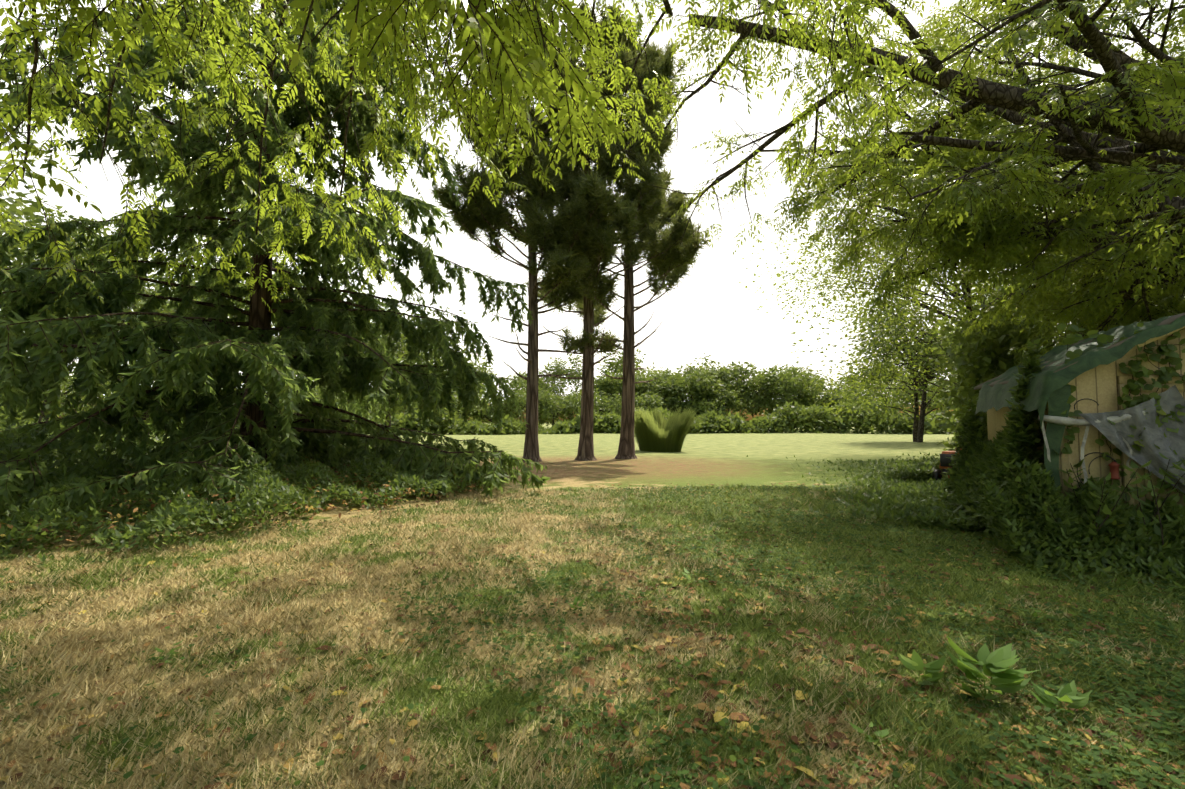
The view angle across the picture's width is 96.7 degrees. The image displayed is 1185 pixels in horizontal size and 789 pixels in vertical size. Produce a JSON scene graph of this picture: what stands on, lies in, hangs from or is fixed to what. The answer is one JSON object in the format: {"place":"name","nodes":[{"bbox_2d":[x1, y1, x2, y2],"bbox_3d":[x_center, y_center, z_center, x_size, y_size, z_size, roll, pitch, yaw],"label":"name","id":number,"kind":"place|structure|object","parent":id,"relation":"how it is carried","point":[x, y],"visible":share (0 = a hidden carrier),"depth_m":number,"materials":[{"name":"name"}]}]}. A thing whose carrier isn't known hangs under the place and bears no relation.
{"place":"outdoors","nodes":[
{"label":"outdoors","id":0,"kind":"place"},
{"bbox_2d":[0,0,938,316],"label":"pecan tree","id":1,"kind":"object","parent":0,"point":[434,80],"depth_m":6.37,"materials":[{"name":"green plant"}]},
{"bbox_2d":[57,403,952,422],"label":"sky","id":2,"kind":"structure","parent":0,"point":[750,416],"materials":[{"name":"white"}]},
{"bbox_2d":[0,423,1184,788],"bbox_3d":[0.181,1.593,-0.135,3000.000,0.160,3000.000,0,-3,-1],"label":"lawn","id":3,"kind":"structure","parent":0,"point":[736,459],"depth_m":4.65,"materials":[{"name":"green plant"}]},
{"bbox_2d":[0,457,482,547],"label":"plants","id":4,"kind":"object","parent":3,"relation":"on","point":[118,515],"visible":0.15,"depth_m":8.37,"materials":[{"name":"green plant"}]},
{"bbox_2d":[0,420,511,566],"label":"undergrowth","id":5,"kind":"object","parent":3,"relation":"on","point":[180,508],"depth_m":8.52,"materials":[{"name":"green plant"}]},
{"bbox_2d":[0,0,549,519],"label":"cypress tree","id":6,"kind":"object","parent":3,"relation":"on","point":[214,366],"depth_m":12.09,"materials":[{"name":"green plant"}]},
{"bbox_2d":[0,399,957,434],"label":"hedge leaves","id":7,"kind":"object","parent":3,"relation":"on","point":[819,419],"visible":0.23,"depth_m":73.08,"materials":[{"name":"green plant"}]},
{"bbox_2d":[427,0,627,461],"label":"pine","id":8,"kind":"object","parent":3,"relation":"on","point":[553,250],"depth_m":20.61,"materials":[{"name":"green plant"}]},
{"bbox_2d":[0,485,1184,788],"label":"lawn clover weeds","id":9,"kind":"object","parent":3,"relation":"on","point":[1154,767],"visible":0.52,"depth_m":3.23,"materials":[{"name":"green plant"}]},
{"bbox_2d":[0,483,1184,788],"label":"fallen leaves","id":10,"kind":"object","parent":3,"relation":"on","point":[740,717],"visible":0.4,"depth_m":2.96,"materials":[{"name":"brown plant"}]},
{"bbox_2d":[484,0,704,460],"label":"pine","id":11,"kind":"object","parent":3,"relation":"on","point":[608,242],"depth_m":22.37,"materials":[{"name":"green plant"}]},
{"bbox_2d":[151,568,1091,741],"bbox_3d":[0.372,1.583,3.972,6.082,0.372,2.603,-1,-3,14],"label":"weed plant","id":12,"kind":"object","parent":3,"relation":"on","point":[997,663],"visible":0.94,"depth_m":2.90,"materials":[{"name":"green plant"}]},
{"bbox_2d":[559,16,714,458],"bbox_3d":[1.430,-7.054,24.253,7.478,20.016,7.114,0,-3,-1],"label":"pine","id":13,"kind":"object","parent":3,"relation":"on","point":[659,63],"depth_m":23.10,"materials":[{"name":"green plant"}]},
{"bbox_2d":[634,406,696,451],"bbox_3d":[3.663,1.833,29.165,3.956,2.589,3.907,0,-3,-1],"label":"reed grass clump","id":14,"kind":"object","parent":3,"relation":"on","point":[655,432],"depth_m":28.02,"materials":[{"name":"green plant"}]},
{"bbox_2d":[829,451,949,483],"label":"weed leaves","id":15,"kind":"object","parent":3,"relation":"on","point":[924,468],"visible":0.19,"depth_m":13.95,"materials":[{"name":"green plant"}]},
{"bbox_2d":[932,437,959,480],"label":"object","id":16,"kind":"object","parent":3,"relation":"on","point":[944,461],"visible":0.25,"depth_m":13.30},
{"bbox_2d":[938,449,960,477],"bbox_3d":[9.608,1.772,13.603,1.570,0.760,1.020,2,-4,-33],"label":"riding mower body","id":17,"kind":"object","parent":3,"relation":"on","point":[946,452],"visible":0.06,"depth_m":13.30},
{"bbox_2d":[746,338,1184,596],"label":"ground cover plants","id":18,"kind":"object","parent":3,"relation":"on","point":[981,489],"depth_m":6.29,"materials":[{"name":"green plant"}]},
{"bbox_2d":[975,667,991,695],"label":"weed stems","id":19,"kind":"object","parent":3,"relation":"on","point":[984,693],"visible":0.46,"depth_m":2.93,"materials":[{"name":"green plant"}]},
{"bbox_2d":[926,303,1078,450],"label":"boundary brush leaves","id":20,"kind":"object","parent":3,"relation":"on","point":[997,341],"visible":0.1,"depth_m":17.16,"materials":[{"name":"green plant"}]},
{"bbox_2d":[987,328,1184,505],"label":"shed walls","id":21,"kind":"structure","parent":3,"relation":"on","point":[1098,384],"depth_m":6.41,"materials":[{"name":"beige wood"}]},
{"bbox_2d":[974,313,1184,389],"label":"shed roof","id":22,"kind":"structure","parent":21,"relation":"on","point":[1170,320],"depth_m":6.62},
{"bbox_2d":[975,315,1184,487],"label":"tarp","id":23,"kind":"object","parent":21,"relation":"attached to","point":[1050,386],"visible":0.75,"depth_m":6.45,"materials":[{"name":"green plastic"}]},
{"bbox_2d":[1037,411,1144,496],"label":"shed tarp tatters","id":24,"kind":"object","parent":21,"relation":"attached to","point":[1066,420],"visible":0.75,"depth_m":6.36,"materials":[{"name":"white plastic"}]},
{"bbox_2d":[1074,398,1116,483],"bbox_3d":[6.093,0.581,6.365,0.416,1.069,0.060,-1,-3,24],"label":"wire coil","id":25,"kind":"object","parent":21,"relation":"attached to","point":[1093,452],"visible":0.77,"depth_m":6.37,"materials":[{"name":"metal"}]},
{"bbox_2d":[1053,323,1184,501],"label":"ivy","id":26,"kind":"object","parent":21,"relation":"attached to","point":[1166,374],"depth_m":6.23,"materials":[{"name":"green plant"}]},
{"bbox_2d":[1059,326,1184,511],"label":"shed trimboards","id":27,"kind":"object","parent":21,"relation":"attached to","point":[1063,458],"visible":0.21,"depth_m":6.26,"materials":[{"name":"green wood"}]},
{"bbox_2d":[1079,385,1184,492],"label":"tarp","id":28,"kind":"object","parent":21,"relation":"attached to","point":[1152,435],"visible":0.88,"depth_m":6.14,"materials":[{"name":"grey plastic"}]},
{"bbox_2d":[0,0,1184,403],"bbox_3d":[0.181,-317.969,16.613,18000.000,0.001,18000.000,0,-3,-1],"label":"sky","id":29,"kind":"structure","parent":0,"point":[708,308],"depth_m":899.89,"materials":[{"name":"white"}]},
{"bbox_2d":[0,130,1184,441],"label":"tree line","id":30,"kind":"object","parent":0,"point":[778,388],"depth_m":85.44,"materials":[{"name":"green plant"}]},
{"bbox_2d":[625,0,1184,362],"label":"pecan tree","id":31,"kind":"object","parent":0,"point":[993,96],"depth_m":9.08,"materials":[{"name":"green plant"}]},
{"bbox_2d":[614,0,1184,364],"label":"pecan tree leaves","id":32,"kind":"object","parent":31,"relation":"attached to","point":[992,254],"visible":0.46,"depth_m":10.94,"materials":[{"name":"green plant"}]},
{"bbox_2d":[796,0,1184,301],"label":"pecan tree leaves","id":33,"kind":"object","parent":31,"relation":"attached to","point":[1133,177],"visible":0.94,"depth_m":7.35,"materials":[{"name":"green plant"}]},
{"bbox_2d":[739,67,1170,423],"bbox_3d":[16.709,-5.057,22.706,18.445,15.648,17.655,0,-3,-1],"label":"tree","id":34,"kind":"object","parent":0,"point":[859,277],"depth_m":24.05,"materials":[{"name":"green plant"}]},
{"bbox_2d":[937,156,1184,386],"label":"tree","id":35,"kind":"object","parent":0,"point":[1053,258],"depth_m":15.57,"materials":[{"name":"green plant"}]},
{"bbox_2d":[1108,461,1119,479],"bbox_3d":[6.210,0.902,6.267,0.099,0.210,0.104,0,-3,-1],"label":"shed lantern","id":36,"kind":"object","parent":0,"point":[1114,468],"visible":0.88,"depth_m":6.24,"materials":[{"name":"red metal"}]}
]}

